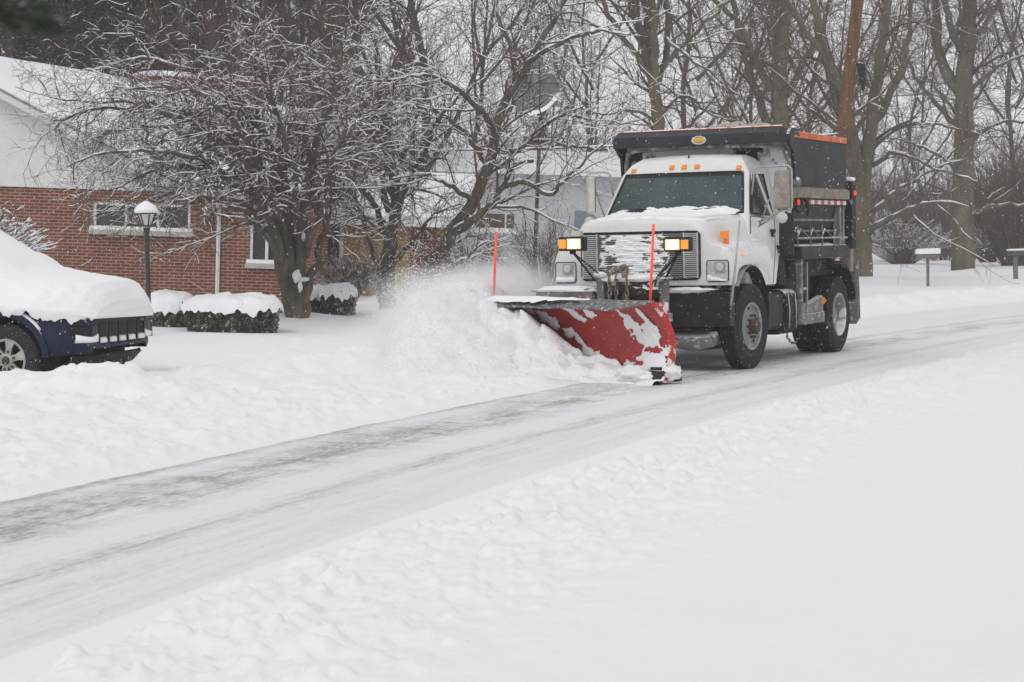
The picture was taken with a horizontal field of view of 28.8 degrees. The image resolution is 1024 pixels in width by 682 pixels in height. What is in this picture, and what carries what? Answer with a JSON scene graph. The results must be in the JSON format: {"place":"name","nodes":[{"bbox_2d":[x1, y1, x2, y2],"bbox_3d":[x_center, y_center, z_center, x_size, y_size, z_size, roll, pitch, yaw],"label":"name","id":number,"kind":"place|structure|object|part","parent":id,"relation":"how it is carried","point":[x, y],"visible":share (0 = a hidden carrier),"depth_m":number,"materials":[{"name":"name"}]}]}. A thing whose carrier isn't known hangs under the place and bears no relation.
{"place":"outdoors","nodes":[
{"label":"outdoors","id":0,"kind":"place"},
{"bbox_2d":[0,0,1022,514],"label":"falling snow","id":1,"kind":"structure","parent":0,"point":[518,204],"depth_m":16.93,"materials":[{"name":"white snow"}]},
{"bbox_2d":[0,257,1023,681],"bbox_3d":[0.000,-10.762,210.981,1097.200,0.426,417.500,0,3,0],"label":"snow ground","id":2,"kind":"structure","parent":0,"point":[880,539],"depth_m":10.34,"materials":[{"name":"white snow"}]},
{"bbox_2d":[0,201,61,252],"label":"bush","id":3,"kind":"object","parent":2,"relation":"on","point":[30,241],"visible":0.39,"depth_m":26.80,"materials":[{"name":"grey plant"}]},
{"bbox_2d":[0,0,73,44],"bbox_3d":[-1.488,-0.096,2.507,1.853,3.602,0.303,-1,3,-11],"label":"pine tree","id":4,"kind":"object","parent":2,"relation":"on","point":[40,18],"visible":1,"depth_m":2.56,"materials":[{"name":"green plant"}]},
{"bbox_2d":[16,0,93,62],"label":"woodland tree","id":5,"kind":"object","parent":2,"relation":"on","point":[40,32],"depth_m":59.19,"materials":[{"name":"brown plant"}]},
{"bbox_2d":[0,0,110,187],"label":"evergreen tree","id":6,"kind":"object","parent":2,"relation":"on","point":[3,30],"visible":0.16,"depth_m":52.91,"materials":[{"name":"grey plant"}]},
{"bbox_2d":[0,1,111,59],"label":"woodland tree","id":7,"kind":"object","parent":2,"relation":"on","point":[61,11],"visible":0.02,"depth_m":66.10,"materials":[{"name":"brown plant"}]},
{"bbox_2d":[0,230,153,371],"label":"parked car","id":8,"kind":"object","parent":2,"relation":"on","point":[33,286],"visible":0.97,"depth_m":20.66,"materials":[{"name":"blue paint"}]},
{"bbox_2d":[0,0,177,190],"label":"evergreen tree","id":9,"kind":"object","parent":2,"relation":"on","point":[108,21],"visible":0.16,"depth_m":54.83,"materials":[{"name":"grey plant"}]},
{"bbox_2d":[1,0,233,85],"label":"woodland tree","id":10,"kind":"object","parent":2,"relation":"on","point":[126,11],"visible":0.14,"depth_m":56.58,"materials":[{"name":"brown plant"}]},
{"bbox_2d":[3,0,282,69],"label":"woodland tree","id":11,"kind":"object","parent":2,"relation":"on","point":[143,34],"visible":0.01,"depth_m":68.73,"materials":[{"name":"brown plant"}]},
{"bbox_2d":[134,201,157,335],"bbox_3d":[-5.430,-0.987,29.693,0.356,2.207,0.356,-1,3,0],"label":"lamp post","id":12,"kind":"object","parent":2,"relation":"on","point":[147,211],"visible":0.9,"depth_m":29.63,"materials":[{"name":"black metal"}]},
{"bbox_2d":[52,0,250,69],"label":"woodland tree","id":13,"kind":"object","parent":2,"relation":"on","point":[168,18],"depth_m":83.71,"materials":[{"name":"grey plant"}]},
{"bbox_2d":[70,0,239,86],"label":"evergreen tree","id":14,"kind":"object","parent":2,"relation":"on","point":[186,17],"visible":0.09,"depth_m":59.22,"materials":[{"name":"grey plant"}]},
{"bbox_2d":[40,0,289,72],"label":"woodland tree","id":15,"kind":"object","parent":2,"relation":"on","point":[226,13],"visible":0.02,"depth_m":64.50,"materials":[{"name":"brown plant"}]},
{"bbox_2d":[151,289,194,327],"bbox_3d":[-5.480,-0.433,32.029,0.783,0.814,1.050,0,3,0],"label":"hedge","id":16,"kind":"object","parent":2,"relation":"on","point":[163,301],"visible":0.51,"depth_m":31.62,"materials":[{"name":"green plant"}]},
{"bbox_2d":[89,0,319,80],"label":"woodland tree","id":17,"kind":"object","parent":2,"relation":"on","point":[240,35],"visible":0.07,"depth_m":69.93,"materials":[{"name":"grey plant"}]},
{"bbox_2d":[113,0,305,97],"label":"woodland tree","id":18,"kind":"object","parent":2,"relation":"on","point":[238,36],"visible":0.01,"depth_m":92.58,"materials":[{"name":"grey plant"}]},
{"bbox_2d":[90,0,332,108],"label":"woodland tree","id":19,"kind":"object","parent":2,"relation":"on","point":[208,5],"visible":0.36,"depth_m":57.21,"materials":[{"name":"grey plant"}]},
{"bbox_2d":[0,0,423,318],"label":"crabapple tree","id":20,"kind":"object","parent":2,"relation":"on","point":[295,280],"visible":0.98,"depth_m":32.48,"materials":[{"name":"grey plant"}]},
{"bbox_2d":[180,291,282,332],"bbox_3d":[-4.362,-0.404,31.029,1.585,0.744,1.050,0,3,0],"label":"hedge","id":21,"kind":"object","parent":2,"relation":"on","point":[223,309],"visible":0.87,"depth_m":30.66,"materials":[{"name":"green plant"}]},
{"bbox_2d":[0,56,475,301],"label":"brick house","id":22,"kind":"structure","parent":2,"relation":"on","point":[241,259],"depth_m":41.96,"materials":[{"name":"red brick"}]},
{"bbox_2d":[88,202,193,246],"bbox_3d":[-7.800,-2.454,41.948,2.228,0.888,0.240,2,3,0],"label":"window","id":23,"kind":"structure","parent":22,"relation":"in","point":[97,230],"depth_m":41.93,"materials":[{"name":"white glass"}]},
{"bbox_2d":[244,206,275,278],"bbox_3d":[-5.168,-2.091,41.969,0.887,1.553,0.240,2,3,0],"label":"window","id":24,"kind":"structure","parent":22,"relation":"in","point":[260,249],"depth_m":41.98,"materials":[{"name":"white glass"}]},
{"bbox_2d":[102,0,395,234],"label":"woodland tree","id":25,"kind":"object","parent":2,"relation":"on","point":[271,3],"visible":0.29,"depth_m":58.39,"materials":[{"name":"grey plant"}]},
{"bbox_2d":[184,0,401,104],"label":"woodland tree","id":26,"kind":"object","parent":2,"relation":"on","point":[281,90],"visible":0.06,"depth_m":87.81,"materials":[{"name":"grey plant"}]},
{"bbox_2d":[138,0,480,185],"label":"woodland tree","id":27,"kind":"object","parent":2,"relation":"on","point":[320,33],"visible":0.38,"depth_m":57.48,"materials":[{"name":"grey plant"}]},
{"bbox_2d":[63,120,565,188],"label":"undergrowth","id":28,"kind":"object","parent":2,"relation":"on","point":[448,145],"depth_m":79.93,"materials":[{"name":"plant"}]},
{"bbox_2d":[309,284,322,313],"bbox_3d":[-3.497,-0.697,35.520,0.448,0.635,0.735,0,3,0],"label":"hedge","id":29,"kind":"object","parent":2,"relation":"on","point":[315,302],"visible":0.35,"depth_m":35.23,"materials":[{"name":"green plant"}]},
{"bbox_2d":[169,0,479,152],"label":"woodland tree","id":30,"kind":"object","parent":2,"relation":"on","point":[327,52],"visible":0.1,"depth_m":68.12,"materials":[{"name":"grey plant"}]},
{"bbox_2d":[186,0,476,165],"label":"woodland tree","id":31,"kind":"object","parent":2,"relation":"on","point":[366,52],"visible":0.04,"depth_m":86.86,"materials":[{"name":"grey plant"}]},
{"bbox_2d":[319,282,357,314],"bbox_3d":[-3.049,-0.736,35.017,0.685,0.582,0.840,0,3,0],"label":"hedge","id":32,"kind":"object","parent":2,"relation":"on","point":[337,299],"visible":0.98,"depth_m":34.73,"materials":[{"name":"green plant"}]},
{"bbox_2d":[310,238,384,301],"bbox_3d":[-2.948,-1.262,36.513,1.287,1.242,1.193,-3,4,-42],"label":"shrub","id":33,"kind":"object","parent":2,"relation":"on","point":[354,272],"visible":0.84,"depth_m":36.38,"materials":[{"name":"brown plant"}]},
{"bbox_2d":[232,0,520,169],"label":"woodland tree","id":34,"kind":"object","parent":2,"relation":"on","point":[402,41],"visible":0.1,"depth_m":73.51,"materials":[{"name":"grey plant"}]},
{"bbox_2d":[271,0,535,308],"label":"ornamental tree","id":35,"kind":"object","parent":2,"relation":"on","point":[399,202],"visible":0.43,"depth_m":37.02,"materials":[{"name":"grey plant"}]},
{"bbox_2d":[279,0,549,171],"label":"woodland tree","id":36,"kind":"object","parent":2,"relation":"on","point":[411,4],"visible":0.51,"depth_m":64.31,"materials":[{"name":"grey plant"}]},
{"bbox_2d":[376,280,526,376],"bbox_3d":[-0.650,-0.132,24.233,3.300,1.199,5.200,0,3,0],"label":"snow spray","id":37,"kind":"object","parent":2,"relation":"on","point":[497,372],"visible":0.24,"depth_m":23.28,"materials":[{"name":"white snow"}]},
{"bbox_2d":[319,213,551,376],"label":"powder grains","id":38,"kind":"object","parent":37,"relation":"part of","point":[418,306],"visible":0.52,"depth_m":23.69,"materials":[{"name":"white"}]},
{"bbox_2d":[431,233,514,281],"bbox_3d":[-0.778,-1.566,38.394,1.740,1.406,1.096,0,3,0],"label":"shrub","id":39,"kind":"object","parent":2,"relation":"on","point":[461,266],"visible":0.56,"depth_m":38.37,"materials":[{"name":"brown plant"}]},
{"bbox_2d":[379,0,631,161],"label":"woodland tree","id":40,"kind":"object","parent":2,"relation":"on","point":[472,24],"visible":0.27,"depth_m":97.27,"materials":[{"name":"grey plant"}]},
{"bbox_2d":[322,0,690,300],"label":"leaning tree","id":41,"kind":"object","parent":2,"relation":"on","point":[489,160],"visible":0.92,"depth_m":35.47,"materials":[{"name":"grey plant"}]},
{"bbox_2d":[436,136,620,278],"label":"neighbor house","id":42,"kind":"structure","parent":2,"relation":"on","point":[576,200],"depth_m":61.87,"materials":[{"name":"white wood"}]},
{"bbox_2d":[468,212,518,233],"bbox_3d":[-0.579,-3.667,61.785,1.699,0.672,0.492,2,3,0],"label":"window","id":43,"kind":"structure","parent":42,"relation":"in","point":[497,216],"depth_m":62.00,"materials":[{"name":"grey glass"}]},
{"bbox_2d":[574,211,587,230],"bbox_3d":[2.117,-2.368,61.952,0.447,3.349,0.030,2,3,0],"label":"door","id":44,"kind":"structure","parent":42,"relation":"in","point":[581,216],"depth_m":61.85,"materials":[{"name":"blue"}]},
{"bbox_2d":[456,2,613,146],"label":"woodland tree","id":45,"kind":"object","parent":2,"relation":"on","point":[563,99],"visible":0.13,"depth_m":104.66,"materials":[{"name":"plant"}]},
{"bbox_2d":[500,201,572,288],"bbox_3d":[0.720,-1.952,41.046,2.173,1.905,1.726,0,3,0],"label":"shrub","id":46,"kind":"object","parent":2,"relation":"on","point":[545,278],"visible":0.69,"depth_m":40.87,"materials":[{"name":"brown plant"}]},
{"bbox_2d":[514,72,559,293],"bbox_3d":[0.482,-3.493,46.757,1.092,5.684,0.752,2,3,0],"label":"satellite dish","id":47,"kind":"object","parent":2,"relation":"on","point":[551,82],"visible":0.57,"depth_m":46.77,"materials":[{"name":"black paint"}]},
{"bbox_2d":[485,0,687,152],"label":"woodland tree","id":48,"kind":"object","parent":2,"relation":"on","point":[587,130],"visible":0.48,"depth_m":91.97,"materials":[{"name":"grey plant"}]},
{"bbox_2d":[502,0,841,137],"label":"forked tree","id":49,"kind":"object","parent":2,"relation":"on","point":[650,56],"visible":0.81,"depth_m":51.57,"materials":[{"name":"grey plant"}]},
{"bbox_2d":[337,96,1023,224],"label":"wood","id":50,"kind":"object","parent":2,"relation":"on","point":[433,166],"depth_m":128.27,"materials":[{"name":"plant"}]},
{"bbox_2d":[397,146,1022,260],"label":"undergrowth","id":51,"kind":"object","parent":2,"relation":"on","point":[891,208],"visible":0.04,"depth_m":97.28,"materials":[{"name":"plant"}]},
{"bbox_2d":[600,0,841,130],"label":"woodland tree","id":52,"kind":"object","parent":2,"relation":"on","point":[684,76],"visible":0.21,"depth_m":95.28,"materials":[{"name":"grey plant"}]},
{"bbox_2d":[658,0,857,133],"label":"woodland tree","id":53,"kind":"object","parent":2,"relation":"on","point":[750,118],"visible":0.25,"depth_m":90.44,"materials":[{"name":"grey plant"}]},
{"bbox_2d":[593,0,990,136],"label":"maple tree","id":54,"kind":"object","parent":2,"relation":"on","point":[778,102],"visible":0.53,"depth_m":65.33,"materials":[{"name":"grey plant"}]},
{"bbox_2d":[691,0,953,190],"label":"woodland tree","id":55,"kind":"object","parent":2,"relation":"on","point":[814,68],"visible":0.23,"depth_m":89.33,"materials":[{"name":"plant"}]},
{"bbox_2d":[833,0,866,260],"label":"utility pole","id":56,"kind":"object","parent":2,"relation":"on","point":[848,78],"visible":0.56,"depth_m":44.62,"materials":[{"name":"brown wood"}]},
{"bbox_2d":[358,133,837,151],"bbox_3d":[1.953,-4.243,42.323,12.153,0.624,0.033,-2,4,-24],"label":"overhead wire","id":57,"kind":"object","parent":56,"relation":"attached to","point":[556,147],"visible":0.25,"depth_m":41.60,"materials":[{"name":"black"}]},
{"bbox_2d":[862,13,1023,31],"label":"overhead wire","id":58,"kind":"object","parent":56,"relation":"attached to","point":[937,24],"visible":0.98,"depth_m":52.21,"materials":[{"name":"black"}]},
{"bbox_2d":[866,80,1023,108],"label":"overhead wire","id":59,"kind":"object","parent":56,"relation":"attached to","point":[940,96],"visible":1,"depth_m":52.44,"materials":[{"name":"black"}]},
{"bbox_2d":[867,72,1023,90],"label":"overhead wire","id":60,"kind":"object","parent":56,"relation":"attached to","point":[939,83],"visible":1,"depth_m":52.38,"materials":[{"name":"black"}]},
{"bbox_2d":[917,0,1023,18],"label":"overhead wire","id":61,"kind":"object","parent":56,"relation":"attached to","point":[968,10],"visible":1,"depth_m":55.77,"materials":[{"name":"black"}]},
{"bbox_2d":[707,0,1023,283],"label":"maple tree","id":62,"kind":"object","parent":2,"relation":"on","point":[857,166],"visible":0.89,"depth_m":57.35,"materials":[{"name":"grey plant"}]},
{"bbox_2d":[793,0,951,203],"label":"woodland tree","id":63,"kind":"object","parent":2,"relation":"on","point":[863,123],"visible":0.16,"depth_m":118.66,"materials":[{"name":"plant"}]},
{"bbox_2d":[872,247,895,260],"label":"snow mound","id":64,"kind":"object","parent":2,"relation":"on","point":[875,257],"visible":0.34,"depth_m":87.54,"materials":[{"name":"white snow"}]},
{"bbox_2d":[869,210,950,263],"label":"shrub","id":65,"kind":"object","parent":2,"relation":"on","point":[893,238],"visible":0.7,"depth_m":83.50,"materials":[{"name":"bare brown woody twigs"},{"name":"snow"}]},
{"bbox_2d":[831,0,1019,228],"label":"woodland tree","id":66,"kind":"object","parent":2,"relation":"on","point":[922,194],"visible":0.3,"depth_m":103.80,"materials":[{"name":"plant"}]},
{"bbox_2d":[915,248,940,285],"bbox_3d":[11.380,-1.858,54.479,0.660,1.363,0.230,-1,3,0],"label":"mailbox","id":67,"kind":"object","parent":2,"relation":"on","point":[927,253],"visible":0.98,"depth_m":54.36,"materials":[{"name":"grey wood"}]},
{"bbox_2d":[871,158,991,227],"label":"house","id":68,"kind":"structure","parent":2,"relation":"on","point":[890,166],"depth_m":131.77,"materials":[{"name":"grey"}]},
{"bbox_2d":[841,0,1023,270],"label":"oak tree","id":69,"kind":"object","parent":2,"relation":"on","point":[966,47],"visible":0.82,"depth_m":71.42,"materials":[{"name":"grey plant"}]},
{"bbox_2d":[912,0,1023,190],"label":"woodland tree","id":70,"kind":"object","parent":2,"relation":"on","point":[1010,148],"visible":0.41,"depth_m":103.21,"materials":[{"name":"plant"}]},
{"bbox_2d":[950,218,1001,261],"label":"shrub","id":71,"kind":"object","parent":2,"relation":"on","point":[983,247],"visible":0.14,"depth_m":87.62,"materials":[{"name":"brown plant"}]},
{"bbox_2d":[938,0,1023,118],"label":"woodland tree","id":72,"kind":"object","parent":2,"relation":"on","point":[1013,43],"visible":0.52,"depth_m":89.48,"materials":[{"name":"plant"}]},
{"bbox_2d":[939,139,1023,265],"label":"shrub","id":73,"kind":"object","parent":2,"relation":"on","point":[1014,240],"visible":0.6,"depth_m":79.51,"materials":[{"name":"plant"}]},
{"bbox_2d":[1006,248,1023,278],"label":"mailbox","id":74,"kind":"object","parent":2,"relation":"on","point":[1012,252],"visible":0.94,"depth_m":60.40,"materials":[{"name":"grey wood"}]},
{"bbox_2d":[0,302,1023,659],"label":"road","id":75,"kind":"structure","parent":0,"point":[80,558],"depth_m":13.77,"materials":[{"name":"white snow"}]},
{"bbox_2d":[445,290,664,385],"bbox_3d":[0.101,-0.024,23.045,1.122,1.079,4.095,-3,4,-38],"label":"snow spray","id":76,"kind":"object","parent":75,"relation":"on","point":[558,357],"visible":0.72,"depth_m":23.00,"materials":[{"name":"white snow"}]},
{"bbox_2d":[488,121,859,384],"bbox_3d":[1.958,-1.251,25.296,3.444,3.176,7.261,0,3,26],"label":"dump truck","id":77,"kind":"object","parent":75,"relation":"on","point":[651,297],"visible":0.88,"depth_m":24.56,"materials":[{"name":"white paint"}]},
{"bbox_3d":[3.119,-1.420,25.031,0.175,1.388,0.950,0,3,26],"label":"door","id":78,"kind":"part","parent":77,"relation":"part of","materials":[{"name":"white paint"}]},
{"bbox_2d":[1,0,1023,180],"label":"sky","id":79,"kind":"structure","parent":0,"point":[466,47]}
]}

